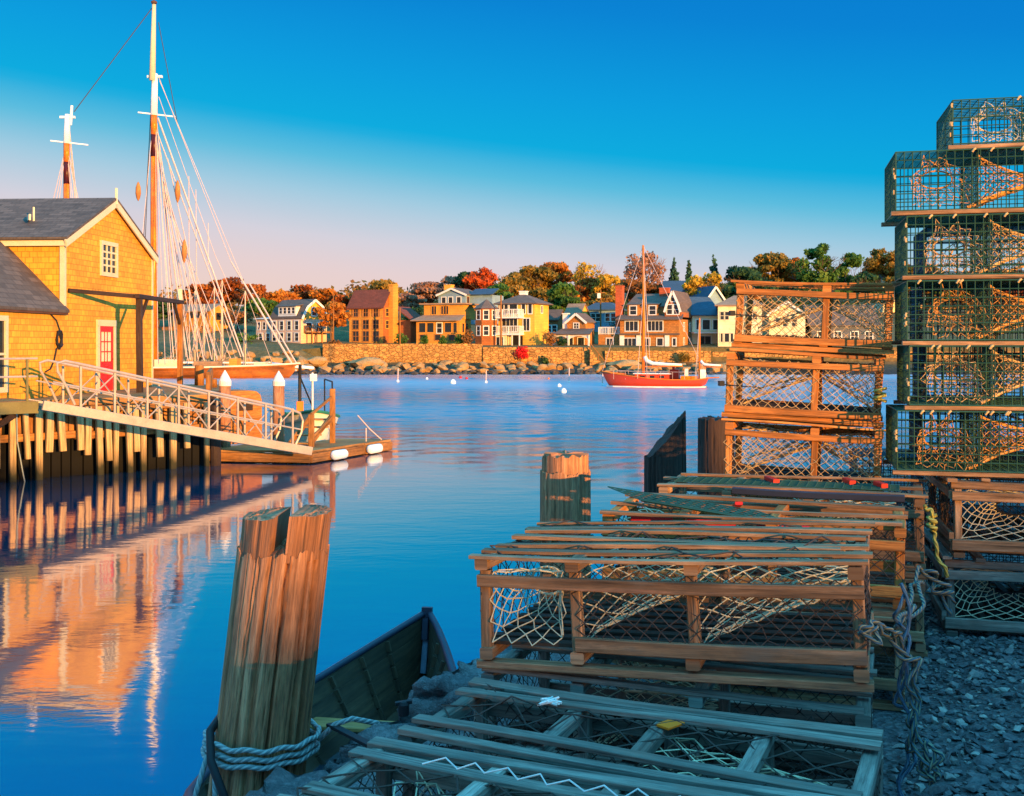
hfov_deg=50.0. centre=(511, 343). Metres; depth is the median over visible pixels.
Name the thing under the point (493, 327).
window
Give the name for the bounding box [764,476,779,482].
red tag
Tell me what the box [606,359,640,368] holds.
boulder
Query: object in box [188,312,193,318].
window
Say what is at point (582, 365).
boulder
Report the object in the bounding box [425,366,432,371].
boulder
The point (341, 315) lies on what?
tree
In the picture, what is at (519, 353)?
shrub
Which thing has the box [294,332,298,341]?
window
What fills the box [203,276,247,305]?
tree
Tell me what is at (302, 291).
tree
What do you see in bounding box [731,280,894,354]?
lobster trap
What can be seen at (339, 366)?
boulder
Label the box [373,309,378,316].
window
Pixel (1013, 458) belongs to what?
wire trap
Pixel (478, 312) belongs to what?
window
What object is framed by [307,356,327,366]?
boulder
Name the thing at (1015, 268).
wire trap
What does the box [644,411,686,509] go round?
wharf pile
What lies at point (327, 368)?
boulder
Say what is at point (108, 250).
window
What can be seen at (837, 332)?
window
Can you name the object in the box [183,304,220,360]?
moored sloop
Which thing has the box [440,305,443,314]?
window
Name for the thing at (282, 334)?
window
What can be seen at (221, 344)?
moored sloop
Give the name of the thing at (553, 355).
seawall
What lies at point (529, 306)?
window
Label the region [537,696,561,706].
white knot
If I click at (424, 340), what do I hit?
shrub
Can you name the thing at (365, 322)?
window
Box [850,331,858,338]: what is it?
window
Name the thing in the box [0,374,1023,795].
water
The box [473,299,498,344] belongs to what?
house
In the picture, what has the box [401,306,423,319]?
tree
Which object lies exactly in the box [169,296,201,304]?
tree
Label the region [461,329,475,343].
shrub
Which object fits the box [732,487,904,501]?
wooden slat
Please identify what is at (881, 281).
house
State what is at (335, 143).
sky
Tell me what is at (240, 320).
tree
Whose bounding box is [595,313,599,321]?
window
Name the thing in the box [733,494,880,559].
lobster trap
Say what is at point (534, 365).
boulder
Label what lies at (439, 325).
window
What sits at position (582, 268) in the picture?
tree
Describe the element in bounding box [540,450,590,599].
wharf pile
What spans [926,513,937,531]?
rope knot
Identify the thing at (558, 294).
tree
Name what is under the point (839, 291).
tree
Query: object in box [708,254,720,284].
tree
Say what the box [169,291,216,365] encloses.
moored sloop
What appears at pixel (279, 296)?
tree
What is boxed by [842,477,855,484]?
red tag
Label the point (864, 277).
tree
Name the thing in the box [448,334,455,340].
window
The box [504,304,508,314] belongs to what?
window
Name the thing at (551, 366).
boulder
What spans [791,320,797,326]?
window
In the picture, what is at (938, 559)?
rope
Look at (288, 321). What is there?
window
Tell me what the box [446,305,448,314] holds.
window
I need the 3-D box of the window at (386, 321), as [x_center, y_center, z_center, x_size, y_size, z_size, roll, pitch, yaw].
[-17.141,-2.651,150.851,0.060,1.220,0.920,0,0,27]
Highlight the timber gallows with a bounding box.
[68,288,183,392]
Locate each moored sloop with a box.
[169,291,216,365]
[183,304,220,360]
[186,288,235,365]
[198,280,251,363]
[223,291,271,364]
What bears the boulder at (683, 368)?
on the shore ground at (258, 349)
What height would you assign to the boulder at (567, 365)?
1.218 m
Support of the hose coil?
hanging from the harbour shack
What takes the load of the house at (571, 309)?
on the shore ground at (258, 349)
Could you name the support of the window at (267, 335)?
in the house at (294, 321)
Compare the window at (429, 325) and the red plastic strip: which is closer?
the red plastic strip
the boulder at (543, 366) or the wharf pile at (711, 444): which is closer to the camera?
the wharf pile at (711, 444)
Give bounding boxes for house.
[162,304,231,333]
[256,299,332,343]
[346,284,419,342]
[410,303,478,343]
[436,284,502,323]
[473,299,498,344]
[493,291,552,345]
[549,309,563,336]
[564,303,590,317]
[587,302,626,331]
[598,285,691,346]
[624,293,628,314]
[662,281,685,291]
[682,286,725,304]
[682,297,717,343]
[715,296,764,346]
[766,301,807,344]
[867,271,894,311]
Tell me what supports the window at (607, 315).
in the house at (607, 312)
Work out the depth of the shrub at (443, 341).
144.69 m
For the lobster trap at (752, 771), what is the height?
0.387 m
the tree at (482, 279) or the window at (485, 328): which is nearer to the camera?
the window at (485, 328)
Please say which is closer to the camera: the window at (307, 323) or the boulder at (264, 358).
the boulder at (264, 358)
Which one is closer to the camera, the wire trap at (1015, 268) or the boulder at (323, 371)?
the wire trap at (1015, 268)
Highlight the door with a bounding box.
[100,326,113,390]
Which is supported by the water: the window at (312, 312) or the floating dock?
the floating dock
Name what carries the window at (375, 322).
in the house at (374, 318)
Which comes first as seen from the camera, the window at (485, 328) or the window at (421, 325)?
the window at (485, 328)
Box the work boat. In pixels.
[272,364,339,441]
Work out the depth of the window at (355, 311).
152.04 m
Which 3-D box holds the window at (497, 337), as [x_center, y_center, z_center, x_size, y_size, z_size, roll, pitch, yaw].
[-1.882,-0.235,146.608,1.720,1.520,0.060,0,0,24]
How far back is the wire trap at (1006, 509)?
6.37 m
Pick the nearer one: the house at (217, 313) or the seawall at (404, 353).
the seawall at (404, 353)
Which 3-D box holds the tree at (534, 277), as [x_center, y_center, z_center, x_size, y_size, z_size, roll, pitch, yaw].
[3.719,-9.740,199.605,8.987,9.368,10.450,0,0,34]
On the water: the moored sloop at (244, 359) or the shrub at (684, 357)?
the moored sloop at (244, 359)
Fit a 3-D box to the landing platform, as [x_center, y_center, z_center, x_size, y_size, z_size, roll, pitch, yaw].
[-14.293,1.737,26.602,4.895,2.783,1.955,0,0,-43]
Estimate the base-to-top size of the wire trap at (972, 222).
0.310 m
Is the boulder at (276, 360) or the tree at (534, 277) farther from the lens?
the tree at (534, 277)
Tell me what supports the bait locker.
on the floating dock
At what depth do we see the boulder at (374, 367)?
133.12 m
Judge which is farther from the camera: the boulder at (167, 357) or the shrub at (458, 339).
the shrub at (458, 339)
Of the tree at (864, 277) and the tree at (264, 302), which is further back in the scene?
the tree at (864, 277)
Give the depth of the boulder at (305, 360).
135.46 m
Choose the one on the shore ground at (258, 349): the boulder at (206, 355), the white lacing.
the boulder at (206, 355)
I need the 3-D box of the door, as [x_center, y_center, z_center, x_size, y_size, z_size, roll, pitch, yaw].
[-12.969,0.470,35.143,0.085,2.060,1.020,0,0,4]
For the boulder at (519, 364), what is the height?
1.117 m
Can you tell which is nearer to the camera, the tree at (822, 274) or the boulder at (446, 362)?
the boulder at (446, 362)
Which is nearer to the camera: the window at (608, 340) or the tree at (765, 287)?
the window at (608, 340)
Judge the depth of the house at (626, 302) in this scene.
189.60 m
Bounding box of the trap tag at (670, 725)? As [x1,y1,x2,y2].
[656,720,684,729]
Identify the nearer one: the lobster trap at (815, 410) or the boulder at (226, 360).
the lobster trap at (815, 410)
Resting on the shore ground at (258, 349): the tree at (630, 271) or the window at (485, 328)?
the tree at (630, 271)
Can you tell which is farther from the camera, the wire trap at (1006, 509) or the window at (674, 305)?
the window at (674, 305)
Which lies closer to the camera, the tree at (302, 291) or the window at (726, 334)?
the window at (726, 334)
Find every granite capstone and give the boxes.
[245,765,423,795]
[323,717,547,772]
[396,632,669,720]
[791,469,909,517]
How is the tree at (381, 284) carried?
on the shore ground at (258, 349)
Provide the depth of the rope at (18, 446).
28.95 m
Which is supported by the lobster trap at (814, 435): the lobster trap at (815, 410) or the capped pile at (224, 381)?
the lobster trap at (815, 410)
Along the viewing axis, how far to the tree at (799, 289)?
174.46 m
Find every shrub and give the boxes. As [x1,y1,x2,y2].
[328,339,341,343]
[394,333,408,343]
[419,334,428,343]
[439,335,446,343]
[454,334,463,343]
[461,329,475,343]
[513,346,528,359]
[540,355,548,363]
[542,329,558,345]
[555,337,567,345]
[609,319,614,332]
[677,351,690,361]
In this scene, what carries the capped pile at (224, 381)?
in the water
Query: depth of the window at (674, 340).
143.21 m
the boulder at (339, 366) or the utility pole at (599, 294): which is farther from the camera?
the utility pole at (599, 294)
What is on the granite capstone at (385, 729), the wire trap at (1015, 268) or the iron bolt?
the iron bolt
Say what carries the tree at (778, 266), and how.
on the shore ground at (258, 349)
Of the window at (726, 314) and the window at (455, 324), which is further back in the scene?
the window at (455, 324)
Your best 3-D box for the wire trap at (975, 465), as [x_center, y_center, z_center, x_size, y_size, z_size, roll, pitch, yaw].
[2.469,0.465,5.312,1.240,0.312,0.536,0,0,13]
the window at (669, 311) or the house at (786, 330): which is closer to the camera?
the window at (669, 311)
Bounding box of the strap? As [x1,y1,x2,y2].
[326,722,369,747]
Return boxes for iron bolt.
[395,699,411,716]
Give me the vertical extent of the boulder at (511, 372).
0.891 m
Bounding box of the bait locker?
[231,389,261,443]
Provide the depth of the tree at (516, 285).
193.92 m
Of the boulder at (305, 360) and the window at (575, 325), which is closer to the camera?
the boulder at (305, 360)
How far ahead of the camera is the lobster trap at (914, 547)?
5.03 m
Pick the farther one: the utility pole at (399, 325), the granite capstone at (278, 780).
the utility pole at (399, 325)
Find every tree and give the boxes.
[158,302,176,326]
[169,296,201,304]
[182,284,221,303]
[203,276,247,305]
[219,310,257,330]
[232,283,272,304]
[233,333,261,341]
[242,297,278,317]
[265,290,301,304]
[285,284,318,300]
[308,288,342,305]
[312,301,352,340]
[330,294,351,310]
[362,279,403,303]
[398,292,426,310]
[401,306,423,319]
[406,281,447,303]
[430,284,456,298]
[439,276,459,287]
[453,271,477,290]
[460,266,499,290]
[484,282,513,299]
[498,277,531,298]
[502,264,559,289]
[528,287,549,301]
[539,261,575,287]
[544,281,582,311]
[570,262,604,284]
[571,275,606,301]
[582,293,614,306]
[591,273,624,301]
[611,278,656,301]
[623,250,666,284]
[646,283,661,293]
[668,257,679,280]
[682,271,724,295]
[685,260,691,279]
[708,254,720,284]
[718,284,736,298]
[723,265,767,293]
[749,251,798,311]
[753,279,781,324]
[777,281,817,308]
[787,243,848,291]
[787,257,810,289]
[813,290,858,304]
[825,252,868,292]
[849,271,889,303]
[862,247,908,282]
[883,264,943,293]
[930,273,969,311]
[987,268,1022,307]
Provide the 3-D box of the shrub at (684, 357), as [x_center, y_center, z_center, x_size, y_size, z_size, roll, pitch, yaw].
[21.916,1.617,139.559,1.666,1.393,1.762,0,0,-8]
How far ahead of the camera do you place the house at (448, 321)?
148.49 m
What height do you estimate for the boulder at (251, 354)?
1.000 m
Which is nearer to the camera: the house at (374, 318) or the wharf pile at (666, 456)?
the wharf pile at (666, 456)
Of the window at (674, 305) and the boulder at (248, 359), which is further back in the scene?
the window at (674, 305)
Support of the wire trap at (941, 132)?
on the wire trap at (893, 216)
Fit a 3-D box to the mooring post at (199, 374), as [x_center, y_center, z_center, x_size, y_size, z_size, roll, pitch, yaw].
[-11.447,1.147,40.200,0.347,0.745,0.338,0,0,0]
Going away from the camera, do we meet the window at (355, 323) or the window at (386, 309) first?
the window at (386, 309)
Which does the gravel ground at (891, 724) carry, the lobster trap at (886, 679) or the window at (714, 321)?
the lobster trap at (886, 679)
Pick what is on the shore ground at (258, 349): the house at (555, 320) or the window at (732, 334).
the house at (555, 320)
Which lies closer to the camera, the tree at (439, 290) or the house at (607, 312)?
the house at (607, 312)
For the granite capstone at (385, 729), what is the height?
0.700 m
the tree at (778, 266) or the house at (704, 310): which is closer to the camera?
the house at (704, 310)
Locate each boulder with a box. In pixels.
[162,355,175,358]
[196,351,208,358]
[215,355,225,360]
[223,357,237,364]
[242,357,252,361]
[246,351,254,357]
[260,356,272,361]
[268,358,282,362]
[284,357,293,362]
[294,358,305,364]
[297,356,308,363]
[303,363,314,370]
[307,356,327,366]
[319,368,327,373]
[321,366,331,371]
[333,364,343,370]
[347,357,383,368]
[372,365,381,370]
[380,366,387,372]
[400,363,410,369]
[415,363,424,368]
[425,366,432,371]
[436,364,447,369]
[440,360,452,364]
[455,362,468,369]
[476,369,485,372]
[477,362,489,367]
[493,364,504,369]
[509,370,516,374]
[516,362,525,367]
[531,363,537,368]
[536,364,547,369]
[547,363,556,369]
[562,363,573,369]
[566,369,574,373]
[577,363,586,367]
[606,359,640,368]
[609,367,617,372]
[679,366,690,370]
[709,367,719,371]
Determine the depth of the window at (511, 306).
147.18 m
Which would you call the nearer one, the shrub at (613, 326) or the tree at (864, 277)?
the shrub at (613, 326)
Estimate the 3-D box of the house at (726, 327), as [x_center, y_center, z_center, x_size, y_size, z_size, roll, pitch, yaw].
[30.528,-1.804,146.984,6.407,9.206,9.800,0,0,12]
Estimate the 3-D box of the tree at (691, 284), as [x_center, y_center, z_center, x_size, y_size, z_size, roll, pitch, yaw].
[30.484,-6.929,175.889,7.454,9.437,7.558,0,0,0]
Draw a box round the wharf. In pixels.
[0,384,220,482]
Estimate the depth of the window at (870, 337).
146.07 m
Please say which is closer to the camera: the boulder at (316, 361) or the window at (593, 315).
the boulder at (316, 361)
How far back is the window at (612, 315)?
166.17 m
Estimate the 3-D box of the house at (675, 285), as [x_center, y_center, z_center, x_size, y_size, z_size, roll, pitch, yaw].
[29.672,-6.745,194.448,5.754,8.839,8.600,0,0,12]
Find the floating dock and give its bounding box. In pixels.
[221,438,391,463]
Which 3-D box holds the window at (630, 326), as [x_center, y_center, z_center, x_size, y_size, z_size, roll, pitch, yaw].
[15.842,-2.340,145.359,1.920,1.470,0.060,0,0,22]
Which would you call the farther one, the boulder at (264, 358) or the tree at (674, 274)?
the tree at (674, 274)
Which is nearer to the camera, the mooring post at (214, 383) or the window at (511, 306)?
the mooring post at (214, 383)
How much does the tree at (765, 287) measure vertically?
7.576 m
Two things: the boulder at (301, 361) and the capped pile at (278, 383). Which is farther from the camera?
the boulder at (301, 361)
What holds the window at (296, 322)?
in the house at (294, 321)
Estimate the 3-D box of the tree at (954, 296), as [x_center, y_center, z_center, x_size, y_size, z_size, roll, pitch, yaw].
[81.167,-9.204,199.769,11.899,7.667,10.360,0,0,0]
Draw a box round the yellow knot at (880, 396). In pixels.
[873,387,886,402]
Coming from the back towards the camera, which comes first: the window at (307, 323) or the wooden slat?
the window at (307, 323)
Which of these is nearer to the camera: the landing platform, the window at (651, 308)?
the landing platform
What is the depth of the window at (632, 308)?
146.07 m
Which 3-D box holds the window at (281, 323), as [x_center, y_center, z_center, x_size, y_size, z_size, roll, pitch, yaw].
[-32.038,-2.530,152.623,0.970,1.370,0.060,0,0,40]
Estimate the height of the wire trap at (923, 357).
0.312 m
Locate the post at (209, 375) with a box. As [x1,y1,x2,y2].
[206,367,212,392]
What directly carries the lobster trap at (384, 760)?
on the gravel ground at (891, 724)
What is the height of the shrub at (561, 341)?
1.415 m
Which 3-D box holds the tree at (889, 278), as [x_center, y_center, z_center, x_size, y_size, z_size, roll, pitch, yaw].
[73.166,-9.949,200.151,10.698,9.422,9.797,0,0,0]
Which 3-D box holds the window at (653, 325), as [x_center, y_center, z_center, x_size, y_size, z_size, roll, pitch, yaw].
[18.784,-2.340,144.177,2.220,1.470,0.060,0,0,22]
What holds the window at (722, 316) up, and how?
in the house at (726, 327)
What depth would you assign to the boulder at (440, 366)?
134.84 m
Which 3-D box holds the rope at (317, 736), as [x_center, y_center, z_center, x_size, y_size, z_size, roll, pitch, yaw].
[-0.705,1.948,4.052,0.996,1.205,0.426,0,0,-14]
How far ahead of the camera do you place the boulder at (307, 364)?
133.15 m
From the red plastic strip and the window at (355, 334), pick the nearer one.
the red plastic strip
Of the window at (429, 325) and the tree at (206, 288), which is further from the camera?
the tree at (206, 288)
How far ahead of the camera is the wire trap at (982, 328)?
5.20 m
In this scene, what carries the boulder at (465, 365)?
on the shore ground at (258, 349)
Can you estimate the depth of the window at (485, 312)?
146.03 m
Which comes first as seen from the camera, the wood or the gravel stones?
the gravel stones
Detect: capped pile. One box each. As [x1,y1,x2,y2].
[218,370,230,446]
[272,371,284,441]
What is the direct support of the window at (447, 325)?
in the house at (448, 321)
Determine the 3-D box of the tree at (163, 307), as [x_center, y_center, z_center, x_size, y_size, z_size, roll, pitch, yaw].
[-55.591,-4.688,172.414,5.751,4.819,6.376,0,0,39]
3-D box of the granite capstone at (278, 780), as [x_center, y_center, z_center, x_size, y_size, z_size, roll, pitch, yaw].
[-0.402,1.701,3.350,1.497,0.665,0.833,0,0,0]
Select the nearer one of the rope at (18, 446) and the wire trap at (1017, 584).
the wire trap at (1017, 584)
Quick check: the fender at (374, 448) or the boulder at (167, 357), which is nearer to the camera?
the fender at (374, 448)
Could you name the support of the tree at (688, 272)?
on the shore ground at (258, 349)
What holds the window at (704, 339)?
in the house at (704, 310)
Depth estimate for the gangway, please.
29.75 m
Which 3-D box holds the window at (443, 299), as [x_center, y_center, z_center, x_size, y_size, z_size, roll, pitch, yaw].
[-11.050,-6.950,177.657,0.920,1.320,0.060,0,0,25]
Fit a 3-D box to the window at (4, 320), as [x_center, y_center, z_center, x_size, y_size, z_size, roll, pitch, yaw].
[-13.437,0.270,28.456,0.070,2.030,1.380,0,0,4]
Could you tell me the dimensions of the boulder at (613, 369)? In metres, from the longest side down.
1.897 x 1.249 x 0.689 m
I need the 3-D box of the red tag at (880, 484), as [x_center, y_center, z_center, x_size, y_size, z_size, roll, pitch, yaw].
[1.670,0.637,4.977,0.030,0.022,0.100,0,0,-3]
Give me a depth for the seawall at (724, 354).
140.84 m
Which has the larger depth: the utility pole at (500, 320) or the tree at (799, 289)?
the tree at (799, 289)
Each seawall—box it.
[323,343,482,362]
[483,347,588,363]
[605,350,710,361]
[712,351,1023,357]
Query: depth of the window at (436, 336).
148.08 m
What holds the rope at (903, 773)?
hanging from the lobster trap at (699, 695)
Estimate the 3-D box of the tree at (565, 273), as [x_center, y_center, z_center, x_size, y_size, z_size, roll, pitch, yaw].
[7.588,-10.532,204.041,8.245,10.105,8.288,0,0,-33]
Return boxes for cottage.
[553,313,596,345]
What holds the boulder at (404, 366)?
on the shore ground at (258, 349)
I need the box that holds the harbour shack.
[0,188,158,398]
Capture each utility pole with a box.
[333,291,333,340]
[399,308,400,343]
[500,295,501,345]
[596,290,605,326]
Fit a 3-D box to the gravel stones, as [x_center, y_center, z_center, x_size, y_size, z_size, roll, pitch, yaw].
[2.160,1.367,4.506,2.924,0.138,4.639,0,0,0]
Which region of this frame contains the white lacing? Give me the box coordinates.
[422,757,647,795]
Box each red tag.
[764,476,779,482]
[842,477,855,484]
[873,481,887,487]
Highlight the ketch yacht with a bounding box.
[601,245,720,387]
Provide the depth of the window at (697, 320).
148.95 m
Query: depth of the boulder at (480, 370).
131.36 m
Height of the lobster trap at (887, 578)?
0.360 m
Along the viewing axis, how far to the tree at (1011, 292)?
196.99 m
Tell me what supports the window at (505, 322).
in the house at (525, 318)
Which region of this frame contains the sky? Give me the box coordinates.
[0,0,1023,306]
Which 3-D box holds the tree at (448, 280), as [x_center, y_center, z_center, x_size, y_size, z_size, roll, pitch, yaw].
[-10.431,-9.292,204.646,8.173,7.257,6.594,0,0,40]
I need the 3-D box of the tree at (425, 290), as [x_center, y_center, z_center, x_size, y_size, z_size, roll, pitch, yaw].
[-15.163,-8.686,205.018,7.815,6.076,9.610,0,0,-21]
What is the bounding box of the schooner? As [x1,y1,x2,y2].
[50,0,313,377]
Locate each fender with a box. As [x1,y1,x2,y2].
[330,449,347,459]
[366,444,382,453]
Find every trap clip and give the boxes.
[718,381,759,387]
[729,311,771,316]
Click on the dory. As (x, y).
(376, 678)
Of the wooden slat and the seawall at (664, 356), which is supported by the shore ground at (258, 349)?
the seawall at (664, 356)
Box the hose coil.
[45,314,63,372]
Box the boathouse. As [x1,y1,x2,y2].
[801,305,879,339]
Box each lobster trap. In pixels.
[277,736,750,795]
[397,677,883,795]
[468,520,874,692]
[481,626,876,788]
[600,492,907,616]
[608,596,908,711]
[657,473,928,578]
[721,348,885,427]
[721,412,885,490]
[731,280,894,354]
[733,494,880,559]
[787,556,927,657]
[924,527,1023,635]
[925,475,1023,557]
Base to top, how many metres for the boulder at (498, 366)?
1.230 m
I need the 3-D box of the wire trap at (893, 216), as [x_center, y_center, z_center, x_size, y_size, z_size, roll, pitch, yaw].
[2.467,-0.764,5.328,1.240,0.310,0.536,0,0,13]
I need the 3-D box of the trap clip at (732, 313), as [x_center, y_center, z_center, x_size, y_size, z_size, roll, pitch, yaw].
[1.224,-0.152,5.640,0.213,0.036,0.049,0,0,1]
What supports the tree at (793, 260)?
on the shore ground at (258, 349)
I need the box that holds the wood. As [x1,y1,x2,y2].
[159,273,1021,310]
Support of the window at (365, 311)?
in the house at (374, 318)
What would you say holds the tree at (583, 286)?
on the shore ground at (258, 349)
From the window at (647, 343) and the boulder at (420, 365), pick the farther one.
the window at (647, 343)
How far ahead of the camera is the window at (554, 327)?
160.27 m
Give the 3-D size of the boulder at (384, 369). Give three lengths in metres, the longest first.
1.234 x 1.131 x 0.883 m
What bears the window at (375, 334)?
in the house at (374, 318)
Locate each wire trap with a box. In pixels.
[849,448,1023,519]
[863,510,1023,586]
[881,146,1023,226]
[882,404,1023,477]
[891,212,1023,285]
[891,278,1023,344]
[893,344,1023,410]
[906,412,1023,460]
[910,347,1023,399]
[911,225,1023,288]
[911,286,1023,338]
[934,95,1023,165]
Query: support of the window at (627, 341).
in the house at (664, 326)
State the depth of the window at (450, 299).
177.14 m
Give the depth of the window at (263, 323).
155.80 m
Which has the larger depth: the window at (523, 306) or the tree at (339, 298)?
the tree at (339, 298)
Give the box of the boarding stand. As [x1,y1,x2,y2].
[287,389,335,446]
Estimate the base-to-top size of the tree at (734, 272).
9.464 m
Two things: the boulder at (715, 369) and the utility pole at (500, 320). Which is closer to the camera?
the boulder at (715, 369)
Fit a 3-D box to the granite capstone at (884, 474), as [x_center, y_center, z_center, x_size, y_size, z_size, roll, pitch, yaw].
[2.874,1.679,9.789,0.987,0.702,5.148,0,0,26]
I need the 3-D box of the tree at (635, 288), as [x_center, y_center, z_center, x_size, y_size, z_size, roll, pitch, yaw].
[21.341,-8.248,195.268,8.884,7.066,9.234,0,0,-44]
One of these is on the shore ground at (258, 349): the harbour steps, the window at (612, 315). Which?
the harbour steps
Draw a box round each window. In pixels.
[0,315,8,392]
[100,240,117,277]
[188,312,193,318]
[215,312,220,320]
[262,322,265,329]
[265,333,269,340]
[279,321,283,330]
[279,332,283,341]
[287,320,290,329]
[287,332,290,341]
[294,320,298,329]
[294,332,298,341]
[306,322,311,330]
[311,307,316,316]
[352,319,358,329]
[352,331,358,341]
[353,309,357,317]
[362,319,368,329]
[362,331,368,341]
[363,309,367,316]
[372,319,379,329]
[372,330,379,341]
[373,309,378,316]
[385,308,388,316]
[385,320,388,328]
[418,322,425,332]
[426,322,433,332]
[433,305,436,314]
[434,334,440,340]
[436,322,442,333]
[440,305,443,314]
[441,297,445,302]
[444,322,451,332]
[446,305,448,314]
[448,297,452,302]
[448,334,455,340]
[452,322,457,332]
[456,296,460,302]
[462,323,464,332]
[476,310,480,319]
[476,326,480,335]
[483,310,488,319]
[483,326,488,335]
[492,310,496,319]
[492,326,496,335]
[496,336,503,344]
[502,318,517,331]
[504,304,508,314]
[509,304,517,314]
[521,304,525,313]
[522,318,529,330]
[527,304,532,313]
[552,325,556,332]
[573,323,578,328]
[577,337,584,344]
[590,313,595,320]
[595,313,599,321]
[605,313,609,321]
[606,338,613,344]
[610,313,614,321]
[624,338,635,345]
[625,320,638,331]
[629,305,636,314]
[645,338,649,345]
[647,320,662,331]
[648,305,655,314]
[656,338,663,345]
[666,304,672,314]
[672,338,676,345]
[673,304,679,314]
[695,319,698,329]
[700,335,711,343]
[702,319,710,329]
[712,319,717,329]
[720,311,724,319]
[720,333,724,342]
[723,333,730,342]
[724,311,729,319]
[729,333,733,342]
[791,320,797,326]
[834,331,841,337]
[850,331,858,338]
[865,331,872,339]
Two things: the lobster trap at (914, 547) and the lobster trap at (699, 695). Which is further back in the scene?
the lobster trap at (914, 547)
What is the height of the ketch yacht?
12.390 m
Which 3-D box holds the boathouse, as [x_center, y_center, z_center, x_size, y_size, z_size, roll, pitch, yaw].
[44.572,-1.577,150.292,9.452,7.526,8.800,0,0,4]
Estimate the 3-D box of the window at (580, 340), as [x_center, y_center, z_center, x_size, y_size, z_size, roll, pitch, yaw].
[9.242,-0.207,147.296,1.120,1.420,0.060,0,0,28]
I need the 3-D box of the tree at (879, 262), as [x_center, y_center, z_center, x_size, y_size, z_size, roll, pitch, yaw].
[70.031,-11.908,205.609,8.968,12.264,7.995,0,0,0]
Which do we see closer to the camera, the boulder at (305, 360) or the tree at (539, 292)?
the boulder at (305, 360)
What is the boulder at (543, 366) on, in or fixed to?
on the shore ground at (258, 349)
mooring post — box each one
[194,365,203,384]
[212,379,216,387]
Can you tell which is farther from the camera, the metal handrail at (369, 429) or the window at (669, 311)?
the window at (669, 311)
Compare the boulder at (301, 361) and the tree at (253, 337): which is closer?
the boulder at (301, 361)
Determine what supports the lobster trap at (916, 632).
on the gravel ground at (891, 724)
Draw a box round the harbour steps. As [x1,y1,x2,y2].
[589,343,606,364]
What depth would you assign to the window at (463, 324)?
148.26 m
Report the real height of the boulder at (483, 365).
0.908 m
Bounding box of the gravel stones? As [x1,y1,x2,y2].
[887,569,1023,795]
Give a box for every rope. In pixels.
[16,414,24,481]
[193,716,379,795]
[857,619,945,785]
[889,565,955,632]
[892,583,917,795]
[923,504,948,577]
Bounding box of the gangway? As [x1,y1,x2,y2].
[29,359,312,454]
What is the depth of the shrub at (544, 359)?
139.46 m
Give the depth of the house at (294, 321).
151.91 m
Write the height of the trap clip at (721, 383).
0.036 m
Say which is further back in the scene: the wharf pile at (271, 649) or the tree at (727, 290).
the tree at (727, 290)
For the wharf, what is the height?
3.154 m
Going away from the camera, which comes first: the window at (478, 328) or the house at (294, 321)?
the window at (478, 328)
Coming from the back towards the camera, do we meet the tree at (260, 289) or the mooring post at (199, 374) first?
the tree at (260, 289)
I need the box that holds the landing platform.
[0,358,38,427]
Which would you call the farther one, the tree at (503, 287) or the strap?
the tree at (503, 287)
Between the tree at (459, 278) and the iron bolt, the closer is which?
the iron bolt
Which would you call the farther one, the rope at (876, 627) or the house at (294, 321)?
the house at (294, 321)
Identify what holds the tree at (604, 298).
on the shore ground at (258, 349)
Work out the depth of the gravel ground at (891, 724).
4.01 m
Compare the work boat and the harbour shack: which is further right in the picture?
the work boat
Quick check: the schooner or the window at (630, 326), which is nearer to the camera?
the schooner
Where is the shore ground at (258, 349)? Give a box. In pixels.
[158,299,1023,374]
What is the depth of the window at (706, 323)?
149.35 m
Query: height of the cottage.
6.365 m
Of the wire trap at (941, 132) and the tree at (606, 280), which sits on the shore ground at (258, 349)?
the tree at (606, 280)
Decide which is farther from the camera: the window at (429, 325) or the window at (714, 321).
the window at (714, 321)
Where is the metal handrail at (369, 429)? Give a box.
[357,415,381,441]
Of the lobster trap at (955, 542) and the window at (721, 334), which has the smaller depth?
the lobster trap at (955, 542)
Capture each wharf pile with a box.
[208,504,331,795]
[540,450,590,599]
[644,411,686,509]
[697,415,734,495]
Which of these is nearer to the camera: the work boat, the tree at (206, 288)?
the work boat
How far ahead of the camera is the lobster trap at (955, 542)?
5.13 m
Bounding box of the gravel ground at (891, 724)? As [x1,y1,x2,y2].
[419,469,1023,795]
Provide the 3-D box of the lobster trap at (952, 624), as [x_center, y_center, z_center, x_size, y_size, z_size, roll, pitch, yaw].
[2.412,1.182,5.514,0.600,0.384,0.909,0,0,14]
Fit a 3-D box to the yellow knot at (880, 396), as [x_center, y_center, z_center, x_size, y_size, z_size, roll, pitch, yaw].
[1.808,0.251,5.394,0.073,0.080,0.054,0,0,0]
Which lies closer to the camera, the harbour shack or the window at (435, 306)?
the harbour shack
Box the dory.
[183,606,456,795]
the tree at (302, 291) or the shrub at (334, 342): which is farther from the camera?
the tree at (302, 291)
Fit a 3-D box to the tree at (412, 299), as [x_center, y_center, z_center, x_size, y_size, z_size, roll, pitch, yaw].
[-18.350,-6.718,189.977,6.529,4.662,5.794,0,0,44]
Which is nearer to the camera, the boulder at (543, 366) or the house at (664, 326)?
the boulder at (543, 366)
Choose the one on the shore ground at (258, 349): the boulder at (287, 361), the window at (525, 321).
the boulder at (287, 361)
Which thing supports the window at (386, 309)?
in the house at (374, 318)

